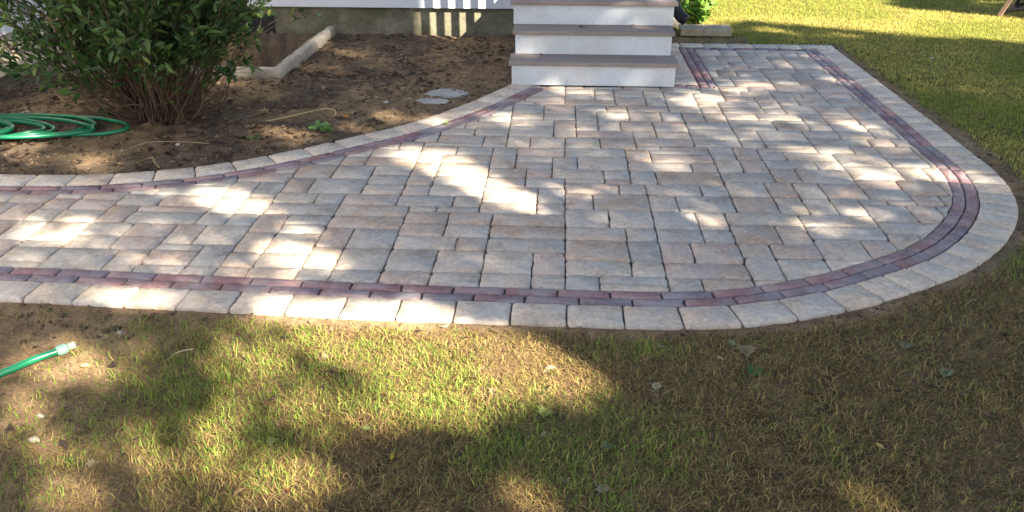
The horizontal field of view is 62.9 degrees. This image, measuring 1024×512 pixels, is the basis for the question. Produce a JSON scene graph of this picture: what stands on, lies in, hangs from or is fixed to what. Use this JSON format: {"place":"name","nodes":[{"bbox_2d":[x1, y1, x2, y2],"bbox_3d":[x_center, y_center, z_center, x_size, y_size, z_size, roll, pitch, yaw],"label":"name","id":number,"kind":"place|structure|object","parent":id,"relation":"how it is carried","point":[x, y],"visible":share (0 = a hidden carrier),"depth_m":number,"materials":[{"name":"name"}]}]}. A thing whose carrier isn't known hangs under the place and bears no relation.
{"place":"outdoors","nodes":[
{"label":"outdoors","id":0,"kind":"place"},
{"bbox_2d":[3,65,975,309],"bbox_3d":[0.369,-0.530,4.730,7.603,0.058,3.896,-18,32,-32],"label":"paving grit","id":1,"kind":"object","parent":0,"point":[478,197],"visible":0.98,"depth_m":4.43,"materials":[{"name":"stone"}]},
{"bbox_2d":[0,43,1017,329],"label":"paved patio","id":2,"kind":"structure","parent":0,"point":[778,163],"depth_m":4.13,"materials":[{"name":"grey stone"}]},
{"bbox_2d":[509,0,678,86],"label":"porch steps","id":3,"kind":"structure","parent":2,"relation":"on","point":[610,46],"depth_m":6.40,"materials":[{"name":"white paint"}]},
{"bbox_2d":[0,0,1023,511],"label":"ground","id":4,"kind":"structure","parent":0,"point":[276,48],"depth_m":2.96,"materials":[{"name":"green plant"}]},
{"bbox_2d":[28,436,39,441],"bbox_3d":[-1.481,0.569,2.599,0.039,0.019,0.024,1,26,3],"label":"stone","id":5,"kind":"object","parent":4,"relation":"on","point":[34,438],"visible":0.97,"depth_m":2.59,"materials":[{"name":"white stone"}]},
{"bbox_2d":[0,341,75,377],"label":"garden hose","id":6,"kind":"object","parent":4,"relation":"on","point":[61,349],"visible":1,"depth_m":2.96,"materials":[{"name":"green rubber"}]},
{"bbox_2d":[0,113,129,139],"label":"garden hose","id":7,"kind":"object","parent":4,"relation":"on","point":[8,121],"visible":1,"depth_m":5.33,"materials":[{"name":"green rubber"}]},
{"bbox_2d":[86,459,98,468],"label":"fallen leaf","id":8,"kind":"object","parent":4,"relation":"on","point":[90,463],"visible":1,"depth_m":2.48,"materials":[{"name":"beige plant"}]},
{"bbox_2d":[98,106,116,115],"bbox_3d":[-2.720,-0.979,5.611,0.113,0.090,0.145,-21,33,-36],"label":"weed","id":9,"kind":"object","parent":4,"relation":"on","point":[108,113],"visible":0.46,"depth_m":5.60,"materials":[{"name":"green plant"}]},
{"bbox_2d":[118,141,210,153],"bbox_3d":[-2.114,-0.675,5.104,0.531,0.036,0.094,-7,27,-14],"label":"twig","id":10,"kind":"object","parent":4,"relation":"on","point":[164,141],"visible":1,"depth_m":5.13,"materials":[{"name":"brown wood"}]},
{"bbox_2d":[0,0,330,125],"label":"shrub","id":11,"kind":"object","parent":4,"relation":"on","point":[136,40],"visible":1,"depth_m":5.14,"materials":[{"name":"green plant"}]},
{"bbox_2d":[170,348,193,357],"bbox_3d":[-1.193,0.348,3.017,0.089,0.019,0.013,-18,32,-32],"label":"twig","id":12,"kind":"object","parent":4,"relation":"on","point":[181,351],"visible":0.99,"depth_m":3.01,"materials":[{"name":"brown wood"}]},
{"bbox_2d":[42,26,335,78],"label":"concrete kerb","id":13,"kind":"structure","parent":4,"relation":"on","point":[304,52],"depth_m":6.79,"materials":[{"name":"grey concrete"}]},
{"bbox_2d":[245,133,259,139],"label":"weed","id":14,"kind":"object","parent":4,"relation":"on","point":[251,138],"visible":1,"depth_m":5.19,"materials":[{"name":"green plant"}]},
{"bbox_2d":[0,0,514,86],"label":"house","id":15,"kind":"structure","parent":4,"relation":"on","point":[466,18],"depth_m":7.98,"materials":[{"name":"concrete"}]},
{"bbox_2d":[238,14,275,32],"bbox_3d":[-2.790,-2.166,8.162,1.000,0.380,0.030,1,26,3],"label":"window","id":16,"kind":"structure","parent":15,"relation":"in","point":[255,23],"depth_m":8.09,"materials":[{"name":"black glass"}]},
{"bbox_2d":[674,0,689,24],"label":"downspout","id":17,"kind":"object","parent":15,"relation":"attached to","point":[681,16],"visible":0.72,"depth_m":7.66,"materials":[{"name":"black plastic"}]},
{"bbox_2d":[258,107,268,112],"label":"fallen leaf","id":18,"kind":"object","parent":4,"relation":"on","point":[264,110],"visible":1,"depth_m":5.68,"materials":[{"name":"brown plant"}]},
{"bbox_2d":[267,438,274,444],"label":"fallen leaf","id":19,"kind":"object","parent":4,"relation":"on","point":[269,442],"visible":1,"depth_m":2.59,"materials":[{"name":"plant"}]},
{"bbox_2d":[267,108,335,121],"bbox_3d":[-1.418,-0.956,5.654,0.453,0.034,0.169,-3,27,-7],"label":"twig","id":20,"kind":"object","parent":4,"relation":"on","point":[303,113],"visible":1,"depth_m":5.65,"materials":[{"name":"brown wood"}]},
{"bbox_2d":[309,120,329,130],"bbox_3d":[-1.234,-0.832,5.378,0.133,0.051,0.167,1,26,3],"label":"weed","id":21,"kind":"object","parent":4,"relation":"on","point":[318,124],"visible":0.81,"depth_m":5.39,"materials":[{"name":"green plant"}]},
{"bbox_2d":[320,125,332,131],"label":"weed","id":22,"kind":"object","parent":4,"relation":"on","point":[326,128],"visible":1,"depth_m":5.31,"materials":[{"name":"green plant"}]},
{"bbox_2d":[1,38,853,511],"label":"dry straw","id":23,"kind":"object","parent":4,"relation":"on","point":[319,338],"visible":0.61,"depth_m":2.99,"materials":[{"name":"beige plant"}]},
{"bbox_2d":[415,98,448,103],"bbox_3d":[-0.569,-1.097,5.968,0.237,0.041,0.112,1,26,3],"label":"flagstone","id":24,"kind":"object","parent":4,"relation":"on","point":[434,101],"visible":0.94,"depth_m":5.93,"materials":[{"name":"grey stone"}]},
{"bbox_2d":[425,89,467,97],"bbox_3d":[-0.482,-1.192,6.179,0.322,0.041,0.234,1,26,3],"label":"flagstone","id":25,"kind":"object","parent":4,"relation":"on","point":[445,93],"visible":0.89,"depth_m":6.14,"materials":[{"name":"grey stone"}]},
{"bbox_2d":[488,387,499,394],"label":"fallen leaf","id":26,"kind":"object","parent":4,"relation":"on","point":[491,390],"visible":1,"depth_m":2.83,"materials":[{"name":"beige plant"}]},
{"bbox_2d":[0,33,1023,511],"bbox_3d":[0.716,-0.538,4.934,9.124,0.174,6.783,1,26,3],"label":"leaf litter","id":27,"kind":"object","parent":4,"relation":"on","point":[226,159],"visible":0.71,"depth_m":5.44,"materials":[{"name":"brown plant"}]},
{"bbox_2d":[538,405,551,415],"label":"fallen leaf","id":28,"kind":"object","parent":4,"relation":"on","point":[542,410],"visible":0.98,"depth_m":2.71,"materials":[{"name":"green plant"}]},
{"bbox_2d":[596,484,609,494],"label":"fallen leaf","id":29,"kind":"object","parent":4,"relation":"on","point":[597,489],"visible":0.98,"depth_m":2.39,"materials":[{"name":"grey plant"}]},
{"bbox_2d":[601,440,613,449],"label":"fallen leaf","id":30,"kind":"object","parent":4,"relation":"on","point":[605,445],"visible":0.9,"depth_m":2.56,"materials":[{"name":"plant"}]},
{"bbox_2d":[651,382,662,391],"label":"fallen leaf","id":31,"kind":"object","parent":4,"relation":"on","point":[656,385],"visible":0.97,"depth_m":2.84,"materials":[{"name":"grey plant"}]},
{"bbox_2d":[672,17,679,27],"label":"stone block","id":32,"kind":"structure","parent":4,"relation":"on","point":[675,24],"depth_m":8.14,"materials":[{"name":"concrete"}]},
{"bbox_2d":[681,0,719,23],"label":"leafy plant","id":33,"kind":"object","parent":4,"relation":"on","point":[697,11],"visible":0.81,"depth_m":8.22,"materials":[{"name":"green plant"}]},
{"bbox_2d":[678,24,731,36],"bbox_3d":[1.845,-2.157,8.003,0.480,0.065,0.200,2,30,4],"label":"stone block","id":34,"kind":"object","parent":4,"relation":"on","point":[704,30],"visible":1,"depth_m":7.93,"materials":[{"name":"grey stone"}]},
{"bbox_2d":[725,339,735,346],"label":"fallen leaf","id":35,"kind":"object","parent":4,"relation":"on","point":[732,342],"visible":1,"depth_m":3.09,"materials":[{"name":"green plant"}]},
{"bbox_2d":[737,344,757,356],"bbox_3d":[0.847,0.336,3.028,0.073,0.017,0.073,-20,33,-35],"label":"fallen leaf","id":36,"kind":"object","parent":4,"relation":"on","point":[747,347],"visible":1,"depth_m":3.02,"materials":[{"name":"grey plant"}]},
{"bbox_2d":[748,365,761,376],"bbox_3d":[0.844,0.398,2.910,0.050,0.013,0.060,13,34,26],"label":"fallen leaf","id":37,"kind":"object","parent":4,"relation":"on","point":[751,370],"visible":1,"depth_m":2.91,"materials":[{"name":"green plant"}]},
{"bbox_2d":[802,387,817,394],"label":"fallen leaf","id":38,"kind":"object","parent":4,"relation":"on","point":[809,390],"visible":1,"depth_m":2.81,"materials":[{"name":"brown plant"}]},
{"bbox_2d":[898,341,912,349],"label":"fallen leaf","id":39,"kind":"object","parent":4,"relation":"on","point":[905,345],"visible":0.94,"depth_m":3.08,"materials":[{"name":"green plant"}]},
{"bbox_2d":[938,367,954,377],"bbox_3d":[1.514,0.401,2.914,0.058,0.026,0.055,-1,26,-2],"label":"fallen leaf","id":40,"kind":"object","parent":4,"relation":"on","point":[943,373],"visible":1,"depth_m":2.92,"materials":[{"name":"plant"}]},
{"bbox_2d":[997,0,1023,15],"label":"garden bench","id":41,"kind":"object","parent":4,"relation":"on","point":[1016,5],"visible":1,"depth_m":8.78,"materials":[{"name":"brown wood"}]},
{"bbox_2d":[0,0,1023,511],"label":"lawn grass","id":42,"kind":"structure","parent":0,"point":[434,386],"depth_m":2.75,"materials":[{"name":"green plant"}]}
]}

